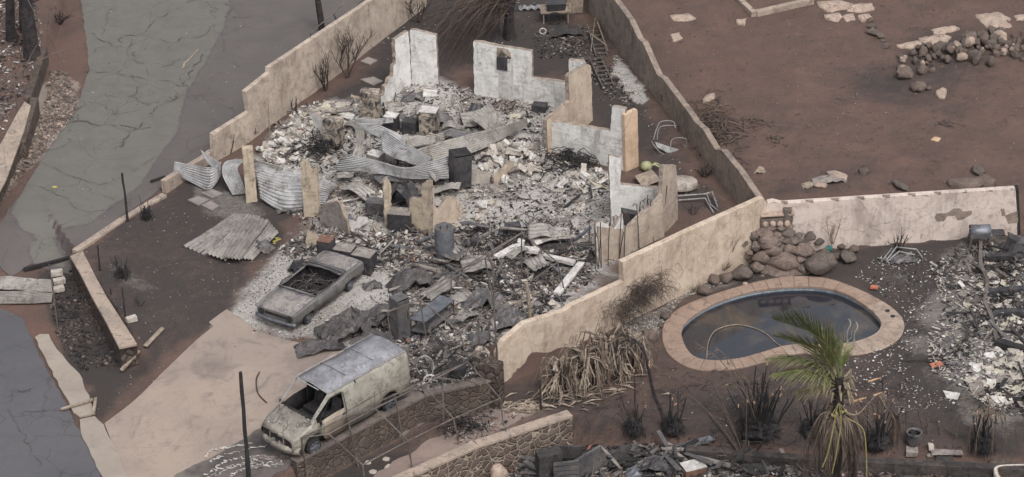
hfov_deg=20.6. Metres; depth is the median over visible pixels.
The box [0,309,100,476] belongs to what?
street
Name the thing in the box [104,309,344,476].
driveway
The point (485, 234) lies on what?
charred beam
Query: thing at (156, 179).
charred log
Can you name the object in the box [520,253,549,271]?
roofing strip
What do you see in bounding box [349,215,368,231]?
slab panel
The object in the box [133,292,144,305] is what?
bare shrub
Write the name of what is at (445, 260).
roofing strip
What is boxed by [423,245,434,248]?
charred beam
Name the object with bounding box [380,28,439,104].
ruined wall
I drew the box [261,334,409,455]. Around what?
burnt van
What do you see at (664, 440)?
charred beam
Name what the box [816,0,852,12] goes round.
rock slab
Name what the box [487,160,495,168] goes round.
broken block
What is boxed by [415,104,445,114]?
roofing strip
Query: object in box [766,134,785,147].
stick pile
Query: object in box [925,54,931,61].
field stone
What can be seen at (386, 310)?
charred beam
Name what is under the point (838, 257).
boulder
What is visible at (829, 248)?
flower pot
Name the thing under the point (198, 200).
paving slab
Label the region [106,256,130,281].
burnt clump
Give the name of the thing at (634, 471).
crumpled sheet
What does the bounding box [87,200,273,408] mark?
soil chips
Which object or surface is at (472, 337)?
crumpled sheet
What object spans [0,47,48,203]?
terrace wall
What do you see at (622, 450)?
crumpled sheet
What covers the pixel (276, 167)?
roofing sheet
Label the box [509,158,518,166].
wall slab
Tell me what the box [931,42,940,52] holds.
field stone
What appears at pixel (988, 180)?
boulder
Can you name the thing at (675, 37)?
rock slab
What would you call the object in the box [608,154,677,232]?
ruined wall
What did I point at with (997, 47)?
field stone
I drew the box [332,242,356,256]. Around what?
burnt stove
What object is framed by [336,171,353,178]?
roofing strip
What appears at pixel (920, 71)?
field stone
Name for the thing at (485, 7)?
burnt tree
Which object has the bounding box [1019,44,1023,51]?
field stone
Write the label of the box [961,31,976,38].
boulder
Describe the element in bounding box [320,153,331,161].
wall slab
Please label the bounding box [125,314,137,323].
cinder block
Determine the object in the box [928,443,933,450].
block
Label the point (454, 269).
charred beam
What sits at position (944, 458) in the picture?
block
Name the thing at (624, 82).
white gravel
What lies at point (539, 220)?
wire tangle
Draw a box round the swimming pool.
[662,276,903,370]
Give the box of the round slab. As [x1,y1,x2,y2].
[677,175,697,191]
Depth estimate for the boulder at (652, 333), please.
105.01 m
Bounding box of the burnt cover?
[287,256,308,273]
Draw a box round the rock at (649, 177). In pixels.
[635,170,658,184]
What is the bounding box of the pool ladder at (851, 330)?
[844,319,857,345]
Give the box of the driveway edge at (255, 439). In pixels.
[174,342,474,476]
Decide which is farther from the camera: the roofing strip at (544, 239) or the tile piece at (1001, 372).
the roofing strip at (544, 239)
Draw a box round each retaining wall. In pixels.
[70,251,138,369]
[290,377,490,476]
[392,410,572,476]
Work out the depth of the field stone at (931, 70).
121.34 m
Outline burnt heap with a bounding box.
[545,24,584,39]
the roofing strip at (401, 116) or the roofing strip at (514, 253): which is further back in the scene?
the roofing strip at (401, 116)
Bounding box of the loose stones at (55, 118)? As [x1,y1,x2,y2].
[3,70,79,198]
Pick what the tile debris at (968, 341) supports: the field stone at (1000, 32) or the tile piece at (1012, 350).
the tile piece at (1012, 350)
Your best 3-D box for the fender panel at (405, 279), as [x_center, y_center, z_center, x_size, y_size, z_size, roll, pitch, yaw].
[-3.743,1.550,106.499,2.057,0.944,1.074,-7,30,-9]
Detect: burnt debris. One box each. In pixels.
[0,0,42,130]
[448,410,523,445]
[508,440,806,476]
[734,464,979,476]
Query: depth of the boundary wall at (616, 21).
118.67 m
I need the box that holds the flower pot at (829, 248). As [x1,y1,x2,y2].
[825,246,832,252]
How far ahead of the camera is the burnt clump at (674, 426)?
100.01 m
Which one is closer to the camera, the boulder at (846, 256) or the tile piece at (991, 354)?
the tile piece at (991, 354)
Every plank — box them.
[60,398,93,409]
[92,397,96,414]
[120,350,140,371]
[143,327,163,346]
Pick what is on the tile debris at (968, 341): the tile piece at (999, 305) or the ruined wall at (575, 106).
the tile piece at (999, 305)
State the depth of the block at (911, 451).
98.90 m
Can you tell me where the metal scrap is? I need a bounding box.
[518,4,540,9]
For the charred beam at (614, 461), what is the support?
on the burnt debris at (618, 471)
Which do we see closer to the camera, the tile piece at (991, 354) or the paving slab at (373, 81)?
the tile piece at (991, 354)
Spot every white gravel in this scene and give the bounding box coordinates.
[612,56,645,100]
[615,272,733,340]
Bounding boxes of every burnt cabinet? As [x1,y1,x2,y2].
[316,234,335,254]
[383,111,399,130]
[389,292,410,339]
[402,117,418,134]
[448,147,471,191]
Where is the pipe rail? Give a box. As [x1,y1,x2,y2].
[310,0,362,36]
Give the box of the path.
[373,407,538,476]
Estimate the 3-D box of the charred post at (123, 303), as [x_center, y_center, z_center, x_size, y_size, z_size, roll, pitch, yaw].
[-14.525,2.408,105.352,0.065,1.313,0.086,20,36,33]
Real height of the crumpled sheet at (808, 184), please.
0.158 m
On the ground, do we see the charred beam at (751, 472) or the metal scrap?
the metal scrap
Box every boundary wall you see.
[210,0,426,160]
[494,196,765,381]
[583,0,762,203]
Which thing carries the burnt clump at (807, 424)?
on the ground
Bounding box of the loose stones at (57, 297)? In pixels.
[49,270,117,370]
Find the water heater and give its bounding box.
[434,222,454,263]
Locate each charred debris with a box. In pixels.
[278,226,594,348]
[408,342,476,390]
[534,26,633,105]
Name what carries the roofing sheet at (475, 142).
on the roofing strip
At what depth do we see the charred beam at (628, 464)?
99.22 m
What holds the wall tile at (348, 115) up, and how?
on the ground
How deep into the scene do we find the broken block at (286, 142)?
116.95 m
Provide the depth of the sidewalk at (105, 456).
99.85 m
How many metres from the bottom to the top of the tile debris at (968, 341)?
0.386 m
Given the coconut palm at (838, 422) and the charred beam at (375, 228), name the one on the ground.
the coconut palm at (838, 422)
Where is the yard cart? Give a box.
[540,0,570,24]
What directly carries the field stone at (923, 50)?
on the ground
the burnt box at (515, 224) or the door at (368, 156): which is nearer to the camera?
the burnt box at (515, 224)
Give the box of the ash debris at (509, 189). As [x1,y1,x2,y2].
[261,83,612,317]
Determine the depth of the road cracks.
120.80 m
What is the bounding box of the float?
[641,161,659,170]
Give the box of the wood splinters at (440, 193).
[260,82,612,317]
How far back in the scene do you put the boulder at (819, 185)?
112.83 m
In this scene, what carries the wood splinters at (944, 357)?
on the ground
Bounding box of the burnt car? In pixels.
[255,250,365,327]
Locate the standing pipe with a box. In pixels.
[525,282,531,317]
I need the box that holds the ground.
[0,0,1023,476]
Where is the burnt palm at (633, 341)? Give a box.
[604,333,665,431]
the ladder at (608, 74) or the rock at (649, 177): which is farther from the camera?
the ladder at (608, 74)
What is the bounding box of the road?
[0,0,364,275]
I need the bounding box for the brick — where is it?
[870,285,878,289]
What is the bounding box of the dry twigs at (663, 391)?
[569,352,963,453]
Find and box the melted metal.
[203,444,299,476]
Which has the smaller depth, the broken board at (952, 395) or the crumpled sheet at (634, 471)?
the crumpled sheet at (634, 471)
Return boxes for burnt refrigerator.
[418,105,439,134]
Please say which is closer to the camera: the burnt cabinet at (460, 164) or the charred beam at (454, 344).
the charred beam at (454, 344)
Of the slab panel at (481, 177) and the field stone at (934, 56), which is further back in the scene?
the field stone at (934, 56)
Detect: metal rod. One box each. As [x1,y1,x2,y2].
[48,264,57,325]
[268,99,270,135]
[901,358,952,360]
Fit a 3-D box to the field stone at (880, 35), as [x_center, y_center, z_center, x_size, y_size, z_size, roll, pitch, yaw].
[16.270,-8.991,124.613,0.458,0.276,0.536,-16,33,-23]
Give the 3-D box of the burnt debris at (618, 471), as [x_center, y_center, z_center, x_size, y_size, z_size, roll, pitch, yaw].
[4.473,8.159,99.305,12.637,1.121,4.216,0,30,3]
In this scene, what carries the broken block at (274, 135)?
on the ground
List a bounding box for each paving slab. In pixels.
[188,196,208,205]
[201,201,219,210]
[202,189,222,198]
[360,57,377,64]
[360,77,382,85]
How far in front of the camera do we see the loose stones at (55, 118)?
119.81 m
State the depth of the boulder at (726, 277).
108.64 m
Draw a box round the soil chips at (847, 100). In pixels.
[638,0,1023,195]
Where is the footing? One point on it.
(750, 9)
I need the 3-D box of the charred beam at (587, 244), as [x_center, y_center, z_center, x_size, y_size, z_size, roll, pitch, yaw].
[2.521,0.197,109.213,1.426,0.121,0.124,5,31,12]
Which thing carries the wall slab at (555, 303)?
on the ground
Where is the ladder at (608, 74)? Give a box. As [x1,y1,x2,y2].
[588,55,613,86]
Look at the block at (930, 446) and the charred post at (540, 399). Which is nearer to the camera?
the block at (930, 446)
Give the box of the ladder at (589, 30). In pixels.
[587,23,607,56]
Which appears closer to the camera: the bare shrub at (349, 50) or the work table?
the work table
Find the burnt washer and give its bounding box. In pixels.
[351,247,376,275]
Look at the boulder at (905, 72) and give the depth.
120.84 m
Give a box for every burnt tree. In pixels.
[5,0,17,42]
[18,0,40,59]
[19,5,21,32]
[413,0,521,73]
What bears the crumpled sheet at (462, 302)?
on the ground
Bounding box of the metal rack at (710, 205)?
[678,191,718,213]
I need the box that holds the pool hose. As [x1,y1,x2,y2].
[706,324,793,358]
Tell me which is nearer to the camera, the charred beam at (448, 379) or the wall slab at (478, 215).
the charred beam at (448, 379)
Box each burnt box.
[366,149,384,161]
[471,237,479,247]
[504,221,520,234]
[531,101,547,112]
[680,459,706,476]
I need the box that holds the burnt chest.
[1003,232,1023,258]
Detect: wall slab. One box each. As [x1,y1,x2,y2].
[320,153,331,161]
[423,89,438,97]
[475,213,482,220]
[476,200,487,208]
[477,164,484,169]
[487,199,493,204]
[489,182,502,192]
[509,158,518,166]
[510,114,521,120]
[531,301,541,309]
[548,299,560,308]
[575,203,586,211]
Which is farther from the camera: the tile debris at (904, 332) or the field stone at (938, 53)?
the field stone at (938, 53)
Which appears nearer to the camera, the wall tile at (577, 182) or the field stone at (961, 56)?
the wall tile at (577, 182)
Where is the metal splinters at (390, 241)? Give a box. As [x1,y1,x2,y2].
[280,221,592,348]
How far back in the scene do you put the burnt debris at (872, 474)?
98.05 m
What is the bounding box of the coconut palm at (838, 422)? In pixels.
[763,298,887,476]
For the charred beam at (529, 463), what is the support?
on the charred beam at (526, 472)
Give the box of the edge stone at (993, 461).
[989,459,998,462]
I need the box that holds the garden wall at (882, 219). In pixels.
[766,184,1020,250]
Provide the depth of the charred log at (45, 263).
110.40 m
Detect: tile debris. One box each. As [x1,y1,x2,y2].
[838,251,954,412]
[926,243,1023,416]
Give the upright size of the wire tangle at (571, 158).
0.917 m
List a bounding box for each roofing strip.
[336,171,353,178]
[338,181,376,200]
[373,173,412,183]
[392,187,420,206]
[394,113,413,119]
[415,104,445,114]
[420,182,460,193]
[420,275,455,299]
[427,172,438,181]
[431,247,468,260]
[433,258,451,261]
[436,128,471,137]
[439,111,452,122]
[441,120,465,129]
[449,289,471,305]
[452,244,473,259]
[453,312,480,321]
[460,109,479,126]
[460,221,489,228]
[460,255,491,272]
[505,245,528,259]
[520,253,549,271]
[527,223,570,240]
[531,233,571,243]
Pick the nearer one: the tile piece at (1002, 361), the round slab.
the tile piece at (1002, 361)
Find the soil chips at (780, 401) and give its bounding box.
[584,359,959,454]
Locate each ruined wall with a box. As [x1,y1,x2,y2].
[319,199,350,233]
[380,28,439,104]
[409,179,462,234]
[473,40,565,107]
[539,105,638,171]
[543,64,592,152]
[568,58,585,70]
[589,185,667,268]
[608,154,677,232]
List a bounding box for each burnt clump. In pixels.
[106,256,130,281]
[139,197,153,220]
[612,369,645,443]
[660,390,686,440]
[689,374,777,463]
[693,341,797,443]
[798,394,830,443]
[848,375,919,455]
[954,394,1016,460]
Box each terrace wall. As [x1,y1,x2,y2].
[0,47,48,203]
[685,445,1023,476]
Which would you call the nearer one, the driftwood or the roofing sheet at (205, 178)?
the driftwood
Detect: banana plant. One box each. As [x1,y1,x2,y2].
[529,349,585,406]
[552,331,616,399]
[576,322,644,388]
[613,327,658,383]
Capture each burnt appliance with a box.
[365,197,383,216]
[387,206,411,232]
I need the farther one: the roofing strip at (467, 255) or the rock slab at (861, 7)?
the rock slab at (861, 7)
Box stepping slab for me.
[369,469,376,473]
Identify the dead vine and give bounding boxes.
[594,263,681,336]
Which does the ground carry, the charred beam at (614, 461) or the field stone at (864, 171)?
the field stone at (864, 171)
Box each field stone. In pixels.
[858,167,868,174]
[866,27,876,33]
[867,24,876,27]
[869,30,879,35]
[876,32,884,37]
[880,42,889,48]
[899,56,905,62]
[910,48,916,56]
[912,56,917,64]
[917,63,928,73]
[917,68,923,74]
[919,45,927,56]
[925,42,931,48]
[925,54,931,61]
[928,67,935,73]
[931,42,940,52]
[931,53,938,59]
[935,50,941,56]
[938,40,944,49]
[946,44,953,54]
[954,40,961,48]
[956,52,968,61]
[965,36,974,47]
[966,49,978,58]
[971,165,985,174]
[972,54,980,65]
[973,38,980,45]
[976,31,981,37]
[979,34,988,45]
[985,38,997,44]
[986,56,995,66]
[988,25,996,34]
[989,32,996,40]
[992,49,1000,56]
[993,44,1000,50]
[996,30,1006,37]
[998,38,1003,45]
[1001,48,1006,55]
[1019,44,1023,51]
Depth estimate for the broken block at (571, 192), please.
112.79 m
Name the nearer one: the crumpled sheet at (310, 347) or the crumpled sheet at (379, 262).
the crumpled sheet at (310, 347)
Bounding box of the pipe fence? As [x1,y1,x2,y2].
[0,0,67,108]
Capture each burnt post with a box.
[242,145,257,202]
[300,158,319,216]
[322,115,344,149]
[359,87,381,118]
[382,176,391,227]
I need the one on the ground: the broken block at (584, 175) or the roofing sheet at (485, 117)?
the roofing sheet at (485, 117)
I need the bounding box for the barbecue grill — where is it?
[966,224,1004,248]
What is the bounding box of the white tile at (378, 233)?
[375,231,386,239]
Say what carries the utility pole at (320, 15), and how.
on the ground
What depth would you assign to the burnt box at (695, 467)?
98.20 m
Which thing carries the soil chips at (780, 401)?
on the ground
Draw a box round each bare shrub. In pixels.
[49,5,72,24]
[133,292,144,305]
[291,99,296,112]
[313,49,330,91]
[330,27,376,78]
[405,0,431,22]
[689,206,699,214]
[690,281,703,291]
[693,160,714,176]
[722,258,731,270]
[821,216,840,245]
[888,226,911,251]
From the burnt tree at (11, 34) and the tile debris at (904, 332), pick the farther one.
the burnt tree at (11, 34)
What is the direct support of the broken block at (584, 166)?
on the ground
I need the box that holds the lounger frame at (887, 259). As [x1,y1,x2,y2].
[877,246,922,262]
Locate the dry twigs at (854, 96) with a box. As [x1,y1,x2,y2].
[635,0,1023,193]
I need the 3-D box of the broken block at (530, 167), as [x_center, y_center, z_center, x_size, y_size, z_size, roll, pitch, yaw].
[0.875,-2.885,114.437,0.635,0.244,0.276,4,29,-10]
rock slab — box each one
[669,13,695,20]
[670,32,682,41]
[736,18,746,25]
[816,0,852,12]
[824,12,841,21]
[843,13,854,21]
[847,3,874,12]
[858,13,871,21]
[896,40,921,49]
[918,34,951,43]
[931,25,959,33]
[975,12,1011,27]
[1013,14,1023,20]
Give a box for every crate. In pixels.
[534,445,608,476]
[566,0,582,13]
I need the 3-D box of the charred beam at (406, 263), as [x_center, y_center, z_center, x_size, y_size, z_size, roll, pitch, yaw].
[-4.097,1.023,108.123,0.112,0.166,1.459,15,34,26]
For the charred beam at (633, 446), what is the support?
on the crumpled sheet at (622, 450)
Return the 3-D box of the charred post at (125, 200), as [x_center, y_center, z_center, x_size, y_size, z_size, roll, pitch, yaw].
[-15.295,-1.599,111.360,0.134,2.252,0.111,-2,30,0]
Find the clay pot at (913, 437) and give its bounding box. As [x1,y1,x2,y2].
[905,425,922,446]
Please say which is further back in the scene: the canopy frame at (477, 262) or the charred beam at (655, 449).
the canopy frame at (477, 262)
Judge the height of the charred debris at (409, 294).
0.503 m
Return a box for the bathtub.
[993,464,1023,476]
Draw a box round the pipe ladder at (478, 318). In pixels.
[476,250,497,359]
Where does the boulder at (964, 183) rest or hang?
on the ground
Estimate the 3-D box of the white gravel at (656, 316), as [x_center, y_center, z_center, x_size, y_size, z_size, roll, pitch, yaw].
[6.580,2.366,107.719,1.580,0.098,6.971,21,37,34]
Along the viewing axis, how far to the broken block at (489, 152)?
115.20 m
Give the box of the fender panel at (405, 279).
[385,268,436,294]
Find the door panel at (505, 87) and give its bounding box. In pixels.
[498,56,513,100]
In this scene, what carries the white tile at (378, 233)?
on the ground
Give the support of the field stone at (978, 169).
on the ground
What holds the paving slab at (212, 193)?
on the ground
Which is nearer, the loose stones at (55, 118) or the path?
the path
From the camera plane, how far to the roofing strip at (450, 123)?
117.11 m
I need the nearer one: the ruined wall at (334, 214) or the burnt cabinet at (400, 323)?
the burnt cabinet at (400, 323)
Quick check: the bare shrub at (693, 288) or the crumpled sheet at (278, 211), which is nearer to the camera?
the bare shrub at (693, 288)
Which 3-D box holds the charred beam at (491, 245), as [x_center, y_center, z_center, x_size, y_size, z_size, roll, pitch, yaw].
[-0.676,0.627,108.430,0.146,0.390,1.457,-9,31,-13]
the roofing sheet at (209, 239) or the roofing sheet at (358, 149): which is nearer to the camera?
the roofing sheet at (209, 239)
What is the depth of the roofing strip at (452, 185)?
112.87 m
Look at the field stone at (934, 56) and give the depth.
122.44 m
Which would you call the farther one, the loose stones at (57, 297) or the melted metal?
the loose stones at (57, 297)
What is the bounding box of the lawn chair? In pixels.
[651,120,686,155]
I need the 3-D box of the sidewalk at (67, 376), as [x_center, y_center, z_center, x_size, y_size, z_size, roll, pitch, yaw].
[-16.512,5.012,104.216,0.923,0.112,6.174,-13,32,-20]
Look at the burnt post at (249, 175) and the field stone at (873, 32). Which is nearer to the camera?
the burnt post at (249, 175)
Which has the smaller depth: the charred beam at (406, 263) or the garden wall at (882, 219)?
the charred beam at (406, 263)
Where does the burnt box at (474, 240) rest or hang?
on the ground
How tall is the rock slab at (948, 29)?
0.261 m
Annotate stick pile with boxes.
[672,89,754,169]
[738,115,779,134]
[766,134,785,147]
[934,119,966,127]
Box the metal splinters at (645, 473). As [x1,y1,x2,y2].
[506,443,810,476]
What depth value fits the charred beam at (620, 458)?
99.48 m
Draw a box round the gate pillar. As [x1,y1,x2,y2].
[472,346,504,409]
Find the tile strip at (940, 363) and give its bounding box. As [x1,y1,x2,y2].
[929,361,943,367]
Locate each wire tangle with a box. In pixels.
[282,127,350,168]
[415,349,477,392]
[416,339,473,366]
[431,406,506,439]
[475,225,527,256]
[478,236,599,300]
[518,209,578,241]
[526,146,604,177]
[689,434,761,476]
[971,249,1022,288]
[972,280,1023,325]
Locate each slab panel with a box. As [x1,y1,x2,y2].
[305,230,318,245]
[310,112,323,134]
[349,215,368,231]
[471,169,491,185]
[492,160,514,183]
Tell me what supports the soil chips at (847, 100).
on the ground
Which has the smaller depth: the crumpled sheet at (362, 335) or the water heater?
the crumpled sheet at (362, 335)
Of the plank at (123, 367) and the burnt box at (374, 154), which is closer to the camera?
the plank at (123, 367)
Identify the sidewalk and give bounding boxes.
[35,334,92,417]
[80,416,126,476]
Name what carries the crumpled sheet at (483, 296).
on the ground
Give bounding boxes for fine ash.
[237,254,479,346]
[268,82,608,311]
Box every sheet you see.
[0,276,51,291]
[0,286,53,303]
[173,161,220,189]
[183,212,248,255]
[201,150,219,173]
[208,214,260,260]
[222,159,244,194]
[223,214,269,259]
[241,222,277,259]
[254,158,282,170]
[254,163,336,211]
[255,239,275,253]
[276,207,299,213]
[293,338,346,357]
[314,306,383,345]
[329,154,448,178]
[345,120,363,156]
[349,329,393,343]
[354,117,393,124]
[358,123,403,141]
[362,279,382,290]
[366,303,389,321]
[376,260,393,267]
[380,129,431,165]
[391,180,419,207]
[399,90,425,102]
[405,133,444,146]
[412,118,527,166]
[419,331,460,347]
[442,267,462,276]
[460,288,506,309]
[460,301,485,310]
[461,102,484,112]
[464,272,482,278]
[466,330,494,346]
[470,102,502,129]
[483,303,527,336]
[492,229,505,236]
[523,461,534,475]
[539,240,571,250]
[606,445,643,466]
[625,465,642,476]
[639,455,678,473]
[676,436,715,449]
[730,462,773,473]
[754,169,765,173]
[801,181,813,188]
[811,172,846,183]
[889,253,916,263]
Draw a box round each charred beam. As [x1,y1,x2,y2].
[372,215,383,220]
[372,224,381,239]
[381,309,413,311]
[389,244,413,248]
[399,257,413,269]
[399,263,436,267]
[409,301,428,305]
[414,263,437,271]
[417,344,428,361]
[418,233,433,241]
[418,271,447,284]
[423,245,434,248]
[427,258,458,266]
[428,319,432,332]
[433,376,460,381]
[443,346,447,358]
[446,264,467,278]
[446,319,474,321]
[448,341,469,350]
[451,343,473,350]
[452,94,454,103]
[460,376,481,385]
[462,234,488,246]
[478,229,494,238]
[480,269,490,273]
[489,242,499,263]
[494,259,503,281]
[500,226,527,230]
[503,272,506,281]
[514,257,528,259]
[520,455,534,460]
[520,471,535,474]
[523,459,547,476]
[543,249,569,257]
[550,264,565,277]
[561,242,594,245]
[563,458,573,460]
[564,194,580,207]
[573,226,591,240]
[577,258,594,261]
[600,468,604,476]
[604,453,625,461]
[611,458,621,468]
[618,456,639,460]
[622,462,634,466]
[629,442,637,453]
[630,450,651,455]
[650,447,658,453]
[654,449,668,469]
[657,430,673,454]
[662,447,683,450]
[662,453,680,469]
[669,455,684,458]
[672,445,681,472]
[677,452,688,461]
[681,438,698,447]
[684,452,713,465]
[698,455,730,467]
[715,460,724,468]
[725,446,750,469]
[729,468,746,472]
[743,467,760,476]
[762,460,769,474]
[767,465,793,470]
[777,465,785,476]
[779,448,792,473]
[946,311,981,313]
[960,322,971,333]
[965,260,971,272]
[966,298,987,301]
[968,306,978,327]
[971,245,985,260]
[975,261,1005,268]
[988,244,1022,253]
[988,319,1010,340]
[991,266,1009,278]
[992,330,1023,332]
[999,378,1007,386]
[1009,326,1023,342]
[1010,260,1023,271]
[1010,266,1023,271]
[1010,275,1020,290]
[1017,362,1023,376]
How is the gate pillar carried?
on the ground
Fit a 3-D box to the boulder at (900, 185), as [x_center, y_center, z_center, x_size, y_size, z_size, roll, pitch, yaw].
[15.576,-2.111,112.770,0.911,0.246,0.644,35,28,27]
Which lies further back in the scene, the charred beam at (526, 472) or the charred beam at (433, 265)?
the charred beam at (433, 265)
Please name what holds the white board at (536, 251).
on the wire tangle at (498, 242)
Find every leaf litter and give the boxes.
[500,393,556,416]
[525,374,669,444]
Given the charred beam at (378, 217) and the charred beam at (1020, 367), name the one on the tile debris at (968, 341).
the charred beam at (1020, 367)
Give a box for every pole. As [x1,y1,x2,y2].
[315,0,324,30]
[597,22,607,50]
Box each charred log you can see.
[23,256,68,270]
[150,175,165,182]
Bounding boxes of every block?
[51,268,62,276]
[53,276,65,284]
[54,284,64,293]
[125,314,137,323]
[265,154,271,160]
[267,141,275,146]
[270,130,279,138]
[278,136,290,146]
[486,149,493,156]
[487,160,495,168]
[488,143,497,155]
[491,153,498,159]
[496,142,503,149]
[508,148,521,155]
[508,166,520,173]
[517,163,527,172]
[518,146,533,154]
[521,144,530,151]
[526,140,533,149]
[526,164,541,171]
[530,156,544,164]
[565,171,577,178]
[567,189,576,195]
[578,171,589,180]
[581,163,586,170]
[906,446,917,456]
[926,453,935,457]
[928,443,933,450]
[931,449,963,454]
[936,456,952,460]
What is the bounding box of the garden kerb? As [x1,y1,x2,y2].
[72,193,166,252]
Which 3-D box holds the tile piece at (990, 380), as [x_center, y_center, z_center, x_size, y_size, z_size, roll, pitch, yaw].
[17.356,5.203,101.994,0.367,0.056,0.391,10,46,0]
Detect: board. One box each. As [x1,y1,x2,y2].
[493,244,517,258]
[522,245,539,253]
[542,253,575,265]
[553,261,584,295]
[931,137,940,141]
[943,390,959,399]
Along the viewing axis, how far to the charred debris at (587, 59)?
123.73 m
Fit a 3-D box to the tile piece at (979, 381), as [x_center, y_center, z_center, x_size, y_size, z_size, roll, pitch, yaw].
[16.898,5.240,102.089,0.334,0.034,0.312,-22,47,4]
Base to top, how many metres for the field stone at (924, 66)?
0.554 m
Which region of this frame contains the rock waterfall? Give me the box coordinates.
[745,207,813,276]
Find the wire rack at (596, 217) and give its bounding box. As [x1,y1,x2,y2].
[581,198,611,229]
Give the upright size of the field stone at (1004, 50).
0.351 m
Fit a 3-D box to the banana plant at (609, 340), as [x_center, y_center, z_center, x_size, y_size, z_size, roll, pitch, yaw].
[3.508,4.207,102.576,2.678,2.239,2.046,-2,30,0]
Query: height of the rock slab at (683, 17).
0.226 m
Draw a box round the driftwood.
[255,371,266,402]
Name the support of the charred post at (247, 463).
on the ground
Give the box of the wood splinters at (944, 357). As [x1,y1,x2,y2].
[925,239,1023,412]
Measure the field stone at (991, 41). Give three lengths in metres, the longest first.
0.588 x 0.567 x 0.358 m
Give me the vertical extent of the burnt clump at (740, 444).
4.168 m
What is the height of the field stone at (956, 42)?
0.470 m
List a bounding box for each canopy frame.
[301,361,503,476]
[386,232,565,349]
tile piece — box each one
[958,280,964,287]
[965,377,976,384]
[969,383,980,390]
[970,386,984,394]
[972,363,983,377]
[974,378,983,384]
[981,365,991,370]
[983,351,995,360]
[986,378,995,386]
[987,395,1000,406]
[991,370,1004,375]
[991,395,1006,403]
[993,274,1000,281]
[994,303,1002,307]
[994,346,1003,352]
[996,376,1001,382]
[999,356,1006,364]
[1002,375,1014,384]
[1005,361,1017,367]
[1007,348,1020,354]
[1008,372,1023,379]
[1008,385,1021,394]
[1012,355,1023,362]
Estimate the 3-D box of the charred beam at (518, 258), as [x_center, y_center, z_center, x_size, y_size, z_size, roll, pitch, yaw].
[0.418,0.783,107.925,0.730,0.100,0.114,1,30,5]
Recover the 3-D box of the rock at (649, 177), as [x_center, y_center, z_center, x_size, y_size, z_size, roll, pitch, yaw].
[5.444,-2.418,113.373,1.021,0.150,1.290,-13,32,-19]
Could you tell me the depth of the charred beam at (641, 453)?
99.32 m
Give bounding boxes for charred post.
[97,245,100,270]
[121,173,128,221]
[121,288,125,316]
[239,371,250,476]
[539,379,541,409]
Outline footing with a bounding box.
[736,0,813,16]
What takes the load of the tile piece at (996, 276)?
on the ground
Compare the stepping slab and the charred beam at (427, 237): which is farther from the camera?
the charred beam at (427, 237)
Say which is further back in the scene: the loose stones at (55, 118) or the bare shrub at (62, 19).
the bare shrub at (62, 19)
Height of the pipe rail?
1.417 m
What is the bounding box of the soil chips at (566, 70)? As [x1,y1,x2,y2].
[382,0,723,206]
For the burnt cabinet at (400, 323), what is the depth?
103.09 m
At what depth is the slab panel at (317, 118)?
116.70 m
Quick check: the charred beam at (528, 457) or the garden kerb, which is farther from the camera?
the garden kerb
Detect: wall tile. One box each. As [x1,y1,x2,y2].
[307,110,320,114]
[320,102,331,109]
[333,104,348,113]
[335,101,346,105]
[335,107,349,111]
[340,111,354,119]
[573,181,582,188]
[585,177,596,184]
[589,179,601,187]
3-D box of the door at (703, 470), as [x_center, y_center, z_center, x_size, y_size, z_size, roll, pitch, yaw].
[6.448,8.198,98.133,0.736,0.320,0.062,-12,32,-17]
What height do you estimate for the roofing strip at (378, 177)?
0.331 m
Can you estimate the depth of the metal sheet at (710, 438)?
99.91 m
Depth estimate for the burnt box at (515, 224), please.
110.14 m
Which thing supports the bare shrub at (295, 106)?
on the ground
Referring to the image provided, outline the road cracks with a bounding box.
[3,0,245,464]
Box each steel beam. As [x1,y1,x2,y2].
[978,240,997,339]
[985,253,1021,260]
[988,285,1023,296]
[988,308,1023,317]
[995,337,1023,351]
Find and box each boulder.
[490,463,507,476]
[641,329,657,342]
[660,312,670,319]
[697,285,710,295]
[702,93,715,103]
[708,274,719,285]
[719,272,733,282]
[732,264,752,279]
[803,252,837,275]
[804,231,815,240]
[814,182,827,187]
[814,238,824,244]
[820,248,829,252]
[826,170,847,179]
[835,252,840,259]
[837,243,845,248]
[839,250,856,262]
[848,245,858,252]
[892,179,908,190]
[897,66,913,78]
[911,81,927,91]
[935,87,946,98]
[948,177,984,188]
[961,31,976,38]
[974,173,996,187]
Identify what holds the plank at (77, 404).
on the sidewalk at (67, 376)
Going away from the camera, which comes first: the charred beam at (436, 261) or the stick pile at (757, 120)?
the charred beam at (436, 261)
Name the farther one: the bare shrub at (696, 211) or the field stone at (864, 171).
the field stone at (864, 171)
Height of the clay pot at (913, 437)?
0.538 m
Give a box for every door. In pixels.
[366,204,381,216]
[367,155,377,160]
[388,215,409,232]
[507,226,520,233]
[532,106,544,112]
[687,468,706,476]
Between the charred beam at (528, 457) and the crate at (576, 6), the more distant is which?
the crate at (576, 6)
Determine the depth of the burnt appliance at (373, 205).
111.58 m
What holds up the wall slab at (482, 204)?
on the ground
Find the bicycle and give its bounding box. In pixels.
[416,355,437,382]

